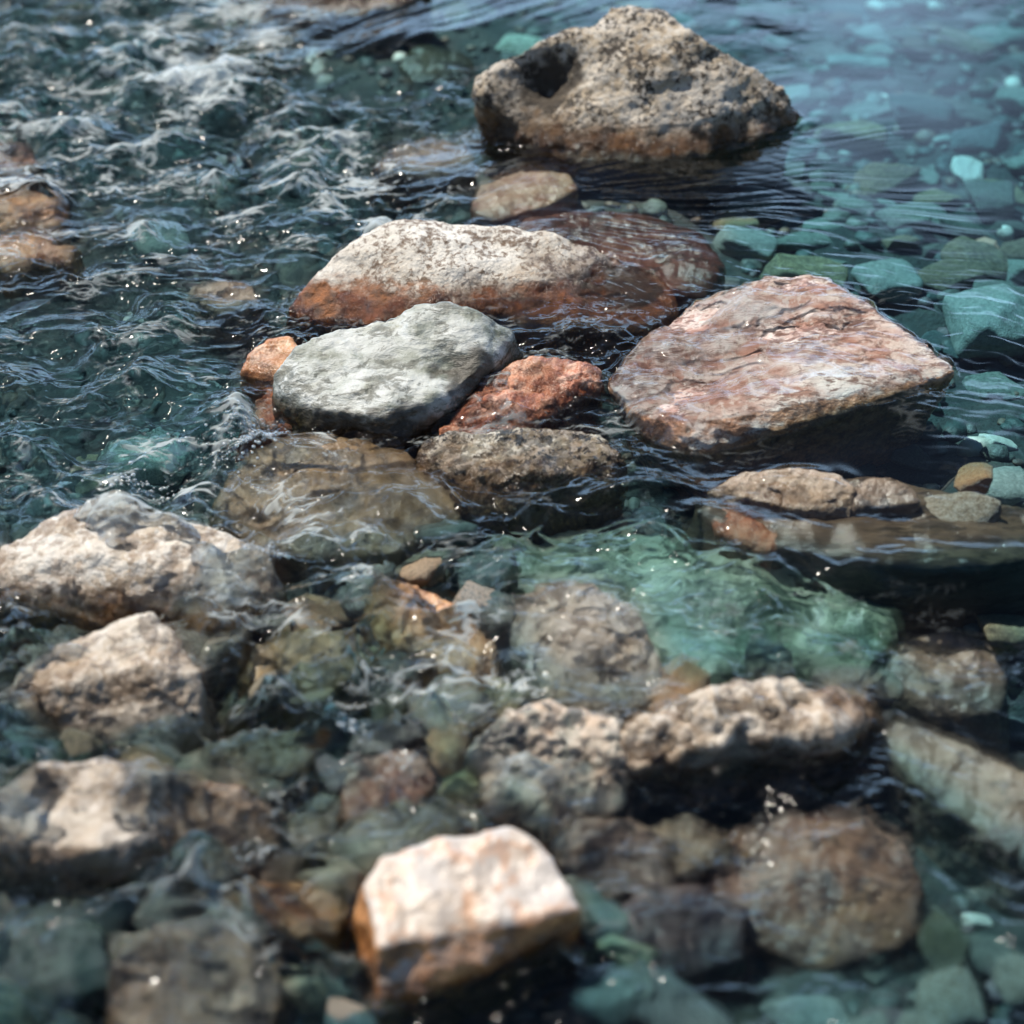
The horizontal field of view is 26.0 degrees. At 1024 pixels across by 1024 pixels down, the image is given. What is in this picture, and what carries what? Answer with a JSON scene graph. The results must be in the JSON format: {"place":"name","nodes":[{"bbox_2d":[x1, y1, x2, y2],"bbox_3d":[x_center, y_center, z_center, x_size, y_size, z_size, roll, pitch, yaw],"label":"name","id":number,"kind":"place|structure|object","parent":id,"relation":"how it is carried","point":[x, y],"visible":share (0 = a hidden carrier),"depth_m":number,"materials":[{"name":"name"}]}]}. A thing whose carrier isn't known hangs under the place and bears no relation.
{"place":"outdoors","nodes":[
{"label":"outdoors","id":0,"kind":"place"},
{"bbox_2d":[0,0,956,1023],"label":"water","id":1,"kind":"structure","parent":0,"point":[168,252],"depth_m":2.53,"materials":[{"name":"liquid"}]},
{"bbox_2d":[82,41,430,865],"bbox_3d":[-0.330,-0.221,2.949,0.563,0.089,1.882,0,36,0],"label":"foam","id":2,"kind":"object","parent":1,"relation":"on","point":[256,419],"visible":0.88,"depth_m":2.78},
{"bbox_2d":[303,0,1023,1023],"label":"stream bed","id":3,"kind":"object","parent":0,"point":[845,796],"visible":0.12,"depth_m":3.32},
{"bbox_2d":[32,612,206,725],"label":"rock","id":4,"kind":"object","parent":3,"relation":"on","point":[119,670],"visible":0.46,"depth_m":2.42,"materials":[{"name":"stone"}]},
{"bbox_2d":[0,509,240,597],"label":"boulder","id":5,"kind":"object","parent":3,"relation":"on","point":[54,554],"visible":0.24,"depth_m":2.56,"materials":[{"name":"stone"}]},
{"bbox_2d":[22,757,256,878],"bbox_3d":[-0.381,0.353,2.334,0.338,0.225,0.214,0,36,0],"label":"boulder","id":6,"kind":"object","parent":3,"relation":"on","point":[97,842],"visible":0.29,"depth_m":2.24,"materials":[{"name":"stone"}]},
{"bbox_2d":[59,728,102,755],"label":"stone","id":7,"kind":"object","parent":6,"relation":"on","point":[76,741],"visible":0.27,"depth_m":2.36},
{"bbox_2d":[240,336,296,380],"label":"stone","id":8,"kind":"object","parent":3,"relation":"on","point":[265,360],"visible":0.2,"depth_m":2.92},
{"bbox_2d":[297,437,357,471],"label":"boulder","id":9,"kind":"object","parent":3,"relation":"on","point":[340,443],"visible":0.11,"depth_m":2.76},
{"bbox_2d":[327,998,364,1019],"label":"stone","id":10,"kind":"object","parent":3,"relation":"on","point":[340,1008],"visible":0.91,"depth_m":2.11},
{"bbox_2d":[276,0,433,55],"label":"rock","id":11,"kind":"object","parent":3,"relation":"on","point":[363,27],"visible":0.41,"depth_m":3.79,"materials":[{"name":"stone"}]},
{"bbox_2d":[272,301,521,436],"bbox_3d":[-0.148,-0.158,2.923,0.286,0.239,0.328,19,40,24],"label":"boulder","id":12,"kind":"object","parent":3,"relation":"on","point":[415,370],"visible":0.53,"depth_m":2.84,"materials":[{"name":"stone"}]},
{"bbox_2d":[400,557,441,586],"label":"stone","id":13,"kind":"object","parent":3,"relation":"on","point":[420,572],"visible":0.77,"depth_m":2.58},
{"bbox_2d":[406,583,453,610],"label":"rock","id":14,"kind":"object","parent":3,"relation":"on","point":[437,601],"visible":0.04,"depth_m":2.53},
{"bbox_2d":[452,580,494,605],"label":"stone","id":15,"kind":"object","parent":14,"relation":"on","point":[471,590],"visible":0.24,"depth_m":2.54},
{"bbox_2d":[398,45,477,85],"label":"rock","id":16,"kind":"object","parent":3,"relation":"on","point":[423,64],"visible":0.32,"depth_m":3.71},
{"bbox_2d":[449,165,478,210],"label":"water","id":17,"kind":"structure","parent":3,"relation":"on","point":[467,189],"depth_m":3.38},
{"bbox_2d":[353,827,582,1000],"bbox_3d":[-0.048,0.412,2.249,0.240,0.228,0.246,-10,37,-13],"label":"rock","id":18,"kind":"object","parent":3,"relation":"on","point":[443,911],"visible":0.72,"depth_m":2.13,"materials":[{"name":"stone"}]},
{"bbox_2d":[289,219,678,324],"bbox_3d":[-0.035,-0.283,3.110,0.570,0.227,0.266,3,36,4],"label":"boulder","id":19,"kind":"object","parent":3,"relation":"on","point":[388,270],"visible":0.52,"depth_m":3.04,"materials":[{"name":"stone"}]},
{"bbox_2d":[495,34,545,54],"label":"stone","id":20,"kind":"object","parent":3,"relation":"on","point":[518,44],"visible":0.52,"depth_m":3.78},
{"bbox_2d":[439,356,601,434],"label":"jagged rock","id":21,"kind":"object","parent":3,"relation":"on","point":[543,380],"visible":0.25,"depth_m":2.83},
{"bbox_2d":[417,427,628,520],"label":"rock","id":22,"kind":"object","parent":3,"relation":"on","point":[500,458],"visible":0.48,"depth_m":2.71,"materials":[{"name":"stone"}]},
{"bbox_2d":[470,171,577,227],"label":"rock","id":23,"kind":"object","parent":3,"relation":"on","point":[515,199],"visible":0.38,"depth_m":3.26,"materials":[{"name":"stone"}]},
{"bbox_2d":[487,698,624,763],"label":"rock","id":24,"kind":"object","parent":3,"relation":"on","point":[549,737],"visible":0.21,"depth_m":2.34,"materials":[{"name":"stone"}]},
{"bbox_2d":[518,211,725,315],"bbox_3d":[0.169,-0.337,3.232,0.364,0.164,0.228,21,41,27],"label":"rock","id":25,"kind":"object","parent":3,"relation":"on","point":[686,266],"visible":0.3,"depth_m":3.17,"materials":[{"name":"stone"}]},
{"bbox_2d":[613,1,653,8],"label":"stone","id":26,"kind":"object","parent":3,"relation":"on","point":[642,4],"visible":0.58,"depth_m":4.07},
{"bbox_2d":[471,5,799,209],"bbox_3d":[0.185,-0.573,3.402,0.465,0.350,0.252,15,39,19],"label":"boulder","id":27,"kind":"object","parent":3,"relation":"on","point":[634,99],"visible":0.69,"depth_m":3.33,"materials":[{"name":"stone"}]},
{"bbox_2d":[629,506,666,524],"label":"stone","id":28,"kind":"object","parent":3,"relation":"on","point":[645,513],"visible":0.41,"depth_m":2.78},
{"bbox_2d":[658,996,730,1023],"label":"stone","id":29,"kind":"object","parent":3,"relation":"on","point":[698,1010],"visible":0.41,"depth_m":2.11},
{"bbox_2d":[696,24,735,43],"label":"stone","id":30,"kind":"object","parent":3,"relation":"on","point":[716,33],"visible":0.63,"depth_m":3.96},
{"bbox_2d":[708,831,736,875],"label":"rock","id":31,"kind":"object","parent":3,"relation":"on","point":[721,853],"visible":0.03,"depth_m":2.29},
{"bbox_2d":[699,900,749,1018],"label":"rock","id":32,"kind":"object","parent":3,"relation":"on","point":[726,993],"visible":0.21,"depth_m":2.22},
{"bbox_2d":[708,211,759,232],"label":"stone","id":33,"kind":"object","parent":3,"relation":"on","point":[717,224],"visible":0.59,"depth_m":3.33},
{"bbox_2d":[712,508,777,561],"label":"rock","id":34,"kind":"object","parent":3,"relation":"on","point":[749,536],"visible":0.23,"depth_m":2.62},
{"bbox_2d":[712,224,777,263],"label":"stone","id":35,"kind":"object","parent":3,"relation":"on","point":[740,243],"visible":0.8,"depth_m":3.26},
{"bbox_2d":[712,186,780,224],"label":"stone","id":36,"kind":"object","parent":3,"relation":"on","point":[751,201],"visible":0.69,"depth_m":3.37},
{"bbox_2d":[619,675,886,806],"bbox_3d":[0.249,0.259,2.461,0.318,0.241,0.218,-3,36,-5],"label":"rock","id":37,"kind":"object","parent":3,"relation":"on","point":[834,733],"visible":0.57,"depth_m":2.34,"materials":[{"name":"stone"}]},
{"bbox_2d":[839,667,903,706],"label":"stone","id":38,"kind":"object","parent":37,"relation":"on","point":[876,688],"visible":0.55,"depth_m":2.43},
{"bbox_2d":[735,3,808,28],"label":"stone","id":39,"kind":"object","parent":3,"relation":"on","point":[765,15],"visible":1,"depth_m":4.01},
{"bbox_2d":[761,35,791,52],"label":"stone","id":40,"kind":"object","parent":3,"relation":"on","point":[769,43],"visible":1,"depth_m":3.94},
{"bbox_2d":[763,68,793,86],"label":"stone","id":41,"kind":"object","parent":3,"relation":"on","point":[783,77],"visible":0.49,"depth_m":3.83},
{"bbox_2d":[630,275,953,503],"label":"slab","id":42,"kind":"structure","parent":3,"relation":"on","point":[842,384],"depth_m":2.82,"materials":[{"name":"stone"}]},
{"bbox_2d":[775,178,812,201],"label":"stone","id":43,"kind":"object","parent":3,"relation":"on","point":[791,190],"visible":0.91,"depth_m":3.45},
{"bbox_2d":[783,161,804,179],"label":"stone","id":44,"kind":"object","parent":3,"relation":"on","point":[795,170],"visible":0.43,"depth_m":3.48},
{"bbox_2d":[784,84,811,106],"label":"stone","id":45,"kind":"object","parent":3,"relation":"on","point":[799,94],"visible":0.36,"depth_m":3.76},
{"bbox_2d":[787,67,813,87],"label":"stone","id":46,"kind":"object","parent":3,"relation":"on","point":[803,76],"visible":0.79,"depth_m":3.85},
{"bbox_2d":[786,144,817,162],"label":"stone","id":47,"kind":"object","parent":3,"relation":"on","point":[806,153],"visible":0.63,"depth_m":3.53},
{"bbox_2d":[759,253,847,287],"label":"stone","id":48,"kind":"object","parent":3,"relation":"on","point":[782,265],"visible":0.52,"depth_m":3.20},
{"bbox_2d":[776,231,831,252],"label":"stone","id":49,"kind":"object","parent":3,"relation":"on","point":[802,240],"visible":0.83,"depth_m":3.30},
{"bbox_2d":[759,995,849,1023],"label":"stone","id":50,"kind":"object","parent":3,"relation":"on","point":[818,1009],"visible":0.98,"depth_m":2.19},
{"bbox_2d":[804,86,831,105],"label":"stone","id":51,"kind":"object","parent":3,"relation":"on","point":[819,94],"visible":0.6,"depth_m":3.80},
{"bbox_2d":[809,181,834,193],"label":"stone","id":52,"kind":"object","parent":3,"relation":"on","point":[817,186],"visible":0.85,"depth_m":3.48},
{"bbox_2d":[719,814,925,994],"bbox_3d":[0.307,0.417,2.328,0.241,0.174,0.259,0,36,0],"label":"boulder","id":53,"kind":"object","parent":3,"relation":"on","point":[831,903],"visible":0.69,"depth_m":2.25,"materials":[{"name":"stone"}]},
{"bbox_2d":[802,217,844,232],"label":"stone","id":54,"kind":"object","parent":3,"relation":"on","point":[821,224],"visible":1,"depth_m":3.34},
{"bbox_2d":[808,63,840,78],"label":"stone","id":55,"kind":"object","parent":3,"relation":"on","point":[818,72],"visible":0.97,"depth_m":3.86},
{"bbox_2d":[800,43,851,65],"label":"stone","id":56,"kind":"object","parent":3,"relation":"on","point":[819,53],"visible":0.58,"depth_m":3.94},
{"bbox_2d":[817,191,848,205],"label":"stone","id":57,"kind":"object","parent":3,"relation":"on","point":[830,198],"visible":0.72,"depth_m":3.43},
{"bbox_2d":[801,3,867,16],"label":"stone","id":58,"kind":"object","parent":3,"relation":"on","point":[850,8],"visible":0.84,"depth_m":4.07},
{"bbox_2d":[813,120,887,151],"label":"stone","id":59,"kind":"object","parent":3,"relation":"on","point":[864,135],"visible":0.94,"depth_m":3.62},
{"bbox_2d":[833,198,875,215],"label":"stone","id":60,"kind":"object","parent":3,"relation":"on","point":[857,206],"visible":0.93,"depth_m":3.39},
{"bbox_2d":[688,477,1023,641],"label":"slab","id":61,"kind":"structure","parent":3,"relation":"on","point":[924,570],"depth_m":2.60,"materials":[{"name":"stone"}]},
{"bbox_2d":[707,468,856,519],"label":"stone","id":62,"kind":"object","parent":61,"relation":"on","point":[795,493],"visible":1,"depth_m":2.65,"materials":[{"name":"stone"}]},
{"bbox_2d":[851,477,920,516],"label":"stone","id":63,"kind":"object","parent":61,"relation":"on","point":[882,497],"visible":0.96,"depth_m":2.64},
{"bbox_2d":[924,491,1001,522],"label":"stone","id":64,"kind":"object","parent":61,"relation":"on","point":[967,505],"visible":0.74,"depth_m":2.62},
{"bbox_2d":[954,462,992,494],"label":"stone","id":65,"kind":"object","parent":61,"relation":"on","point":[976,477],"visible":0.84,"depth_m":2.66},
{"bbox_2d":[826,54,891,76],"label":"stone","id":66,"kind":"object","parent":3,"relation":"on","point":[860,65],"visible":0.95,"depth_m":3.83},
{"bbox_2d":[845,1011,887,1023],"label":"stone","id":67,"kind":"object","parent":3,"relation":"on","point":[878,1017],"visible":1,"depth_m":2.13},
{"bbox_2d":[841,100,893,119],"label":"stone","id":68,"kind":"object","parent":3,"relation":"on","point":[873,110],"visible":0.88,"depth_m":3.75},
{"bbox_2d":[842,602,898,669],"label":"boulder","id":69,"kind":"object","parent":3,"relation":"on","point":[878,650],"visible":0.04,"depth_m":2.57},
{"bbox_2d":[852,24,892,43],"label":"stone","id":70,"kind":"object","parent":3,"relation":"on","point":[873,33],"visible":0.88,"depth_m":3.96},
{"bbox_2d":[861,964,891,984],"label":"stone","id":71,"kind":"object","parent":3,"relation":"on","point":[876,976],"visible":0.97,"depth_m":2.22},
{"bbox_2d":[863,43,899,57],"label":"stone","id":72,"kind":"object","parent":3,"relation":"on","point":[878,49],"visible":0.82,"depth_m":3.90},
{"bbox_2d":[859,1006,904,1023],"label":"stone","id":73,"kind":"object","parent":3,"relation":"on","point":[893,1016],"visible":0.4,"depth_m":2.18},
{"bbox_2d":[851,258,923,304],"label":"stone","id":74,"kind":"object","parent":3,"relation":"on","point":[896,281],"visible":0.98,"depth_m":3.16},
{"bbox_2d":[853,162,921,196],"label":"stone","id":75,"kind":"object","parent":3,"relation":"on","point":[875,178],"visible":0.95,"depth_m":3.47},
{"bbox_2d":[882,235,919,248],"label":"stone","id":76,"kind":"object","parent":3,"relation":"on","point":[905,241],"visible":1,"depth_m":3.31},
{"bbox_2d":[875,202,931,234],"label":"stone","id":77,"kind":"object","parent":3,"relation":"on","point":[916,217],"visible":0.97,"depth_m":3.36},
{"bbox_2d":[887,29,920,43],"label":"stone","id":78,"kind":"object","parent":3,"relation":"on","point":[899,35],"visible":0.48,"depth_m":3.97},
{"bbox_2d":[901,0,931,10],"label":"stone","id":79,"kind":"object","parent":3,"relation":"on","point":[914,5],"visible":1,"depth_m":4.06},
{"bbox_2d":[897,1011,941,1023],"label":"stone","id":80,"kind":"object","parent":3,"relation":"on","point":[916,1017],"visible":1,"depth_m":2.10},
{"bbox_2d":[888,93,954,132],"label":"stone","id":81,"kind":"object","parent":3,"relation":"on","point":[912,113],"visible":0.87,"depth_m":3.66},
{"bbox_2d":[901,37,941,59],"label":"stone","id":82,"kind":"object","parent":3,"relation":"on","point":[918,47],"visible":0.91,"depth_m":3.92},
{"bbox_2d":[907,165,939,189],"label":"stone","id":83,"kind":"object","parent":3,"relation":"on","point":[927,179],"visible":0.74,"depth_m":3.49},
{"bbox_2d":[916,202,948,232],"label":"stone","id":84,"kind":"object","parent":3,"relation":"on","point":[934,210],"visible":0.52,"depth_m":3.40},
{"bbox_2d":[920,243,944,257],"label":"stone","id":85,"kind":"object","parent":3,"relation":"on","point":[929,250],"visible":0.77,"depth_m":3.32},
{"bbox_2d":[921,330,949,352],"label":"stone","id":86,"kind":"object","parent":3,"relation":"on","point":[934,338],"visible":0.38,"depth_m":3.09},
{"bbox_2d":[913,188,960,204],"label":"stone","id":87,"kind":"object","parent":3,"relation":"on","point":[936,196],"visible":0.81,"depth_m":3.45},
{"bbox_2d":[857,722,1023,917],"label":"boulder","id":88,"kind":"object","parent":3,"relation":"on","point":[956,808],"visible":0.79,"depth_m":2.35,"materials":[{"name":"stone"}]},
{"bbox_2d":[873,628,1009,764],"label":"rock","id":89,"kind":"object","parent":3,"relation":"on","point":[953,681],"visible":0.66,"depth_m":2.47,"materials":[{"name":"stone"}]},
{"bbox_2d":[917,912,970,972],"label":"stone","id":90,"kind":"object","parent":3,"relation":"on","point":[944,942],"visible":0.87,"depth_m":2.18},
{"bbox_2d":[902,91,996,126],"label":"stone","id":91,"kind":"object","parent":3,"relation":"on","point":[965,113],"visible":0.56,"depth_m":3.71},
{"bbox_2d":[914,966,986,1023],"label":"stone","id":92,"kind":"object","parent":3,"relation":"on","point":[951,995],"visible":0.89,"depth_m":2.14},
{"bbox_2d":[917,258,986,291],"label":"stone","id":93,"kind":"object","parent":3,"relation":"on","point":[950,273],"visible":0.81,"depth_m":3.19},
{"bbox_2d":[936,27,995,60],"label":"stone","id":94,"kind":"object","parent":3,"relation":"on","point":[962,45],"visible":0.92,"depth_m":3.90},
{"bbox_2d":[938,215,994,239],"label":"stone","id":95,"kind":"object","parent":3,"relation":"on","point":[956,226],"visible":0.87,"depth_m":3.37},
{"bbox_2d":[950,156,983,183],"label":"pebble","id":96,"kind":"object","parent":3,"relation":"on","point":[965,169],"visible":0.86,"depth_m":3.52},
{"bbox_2d":[940,236,1007,280],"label":"stone","id":97,"kind":"object","parent":3,"relation":"on","point":[991,260],"visible":0.45,"depth_m":3.25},
{"bbox_2d":[961,913,992,928],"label":"pebble","id":98,"kind":"object","parent":3,"relation":"on","point":[978,921],"visible":1,"depth_m":2.29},
{"bbox_2d":[949,122,1005,152],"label":"stone","id":99,"kind":"object","parent":3,"relation":"on","point":[989,137],"visible":0.98,"depth_m":3.62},
{"bbox_2d":[960,10,1002,26],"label":"stone","id":100,"kind":"object","parent":3,"relation":"on","point":[974,19],"visible":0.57,"depth_m":4.02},
{"bbox_2d":[942,283,1023,358],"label":"stone","id":101,"kind":"object","parent":3,"relation":"on","point":[985,321],"visible":0.99,"depth_m":3.05,"materials":[{"name":"stone"}]},
{"bbox_2d":[966,933,1011,986],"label":"stone","id":102,"kind":"object","parent":3,"relation":"on","point":[986,952],"visible":0.48,"depth_m":2.21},
{"bbox_2d":[964,180,1014,221],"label":"stone","id":103,"kind":"object","parent":3,"relation":"on","point":[993,201],"visible":0.96,"depth_m":3.41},
{"bbox_2d":[962,372,1023,399],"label":"stone","id":104,"kind":"object","parent":3,"relation":"on","point":[998,385],"visible":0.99,"depth_m":3.01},
{"bbox_2d":[966,25,1023,50],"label":"stone","id":105,"kind":"object","parent":3,"relation":"on","point":[1001,38],"visible":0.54,"depth_m":3.96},
{"bbox_2d":[978,433,1017,450],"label":"stone","id":106,"kind":"object","parent":3,"relation":"on","point":[1011,445],"visible":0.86,"depth_m":2.86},
{"bbox_2d":[976,614,1023,662],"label":"stone","id":107,"kind":"object","parent":3,"relation":"on","point":[1003,635],"visible":0.95,"depth_m":2.57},
{"bbox_2d":[984,466,1023,505],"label":"stone","id":108,"kind":"object","parent":3,"relation":"on","point":[1006,486],"visible":0.54,"depth_m":2.76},
{"bbox_2d":[990,220,1023,236],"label":"stone","id":109,"kind":"object","parent":3,"relation":"on","point":[1017,227],"visible":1,"depth_m":3.38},
{"bbox_2d":[992,952,1023,1010],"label":"stone","id":110,"kind":"object","parent":3,"relation":"on","point":[1008,976],"visible":1,"depth_m":2.15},
{"bbox_2d":[995,86,1023,110],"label":"stone","id":111,"kind":"object","parent":3,"relation":"on","point":[1011,97],"visible":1,"depth_m":3.73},
{"bbox_2d":[996,57,1023,73],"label":"stone","id":112,"kind":"object","parent":3,"relation":"on","point":[1011,64],"visible":1,"depth_m":3.85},
{"bbox_2d":[999,238,1023,259],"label":"stone","id":113,"kind":"object","parent":3,"relation":"on","point":[1013,249],"visible":0.62,"depth_m":3.31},
{"bbox_2d":[1002,155,1023,172],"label":"stone","id":114,"kind":"object","parent":3,"relation":"on","point":[1014,164],"visible":1,"depth_m":3.54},
{"bbox_2d":[1006,259,1023,286],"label":"stone","id":115,"kind":"object","parent":3,"relation":"on","point":[1015,272],"visible":0.93,"depth_m":3.24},
{"bbox_2d":[1009,717,1023,744],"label":"stone","id":116,"kind":"object","parent":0,"point":[1016,731],"visible":0.27,"depth_m":2.54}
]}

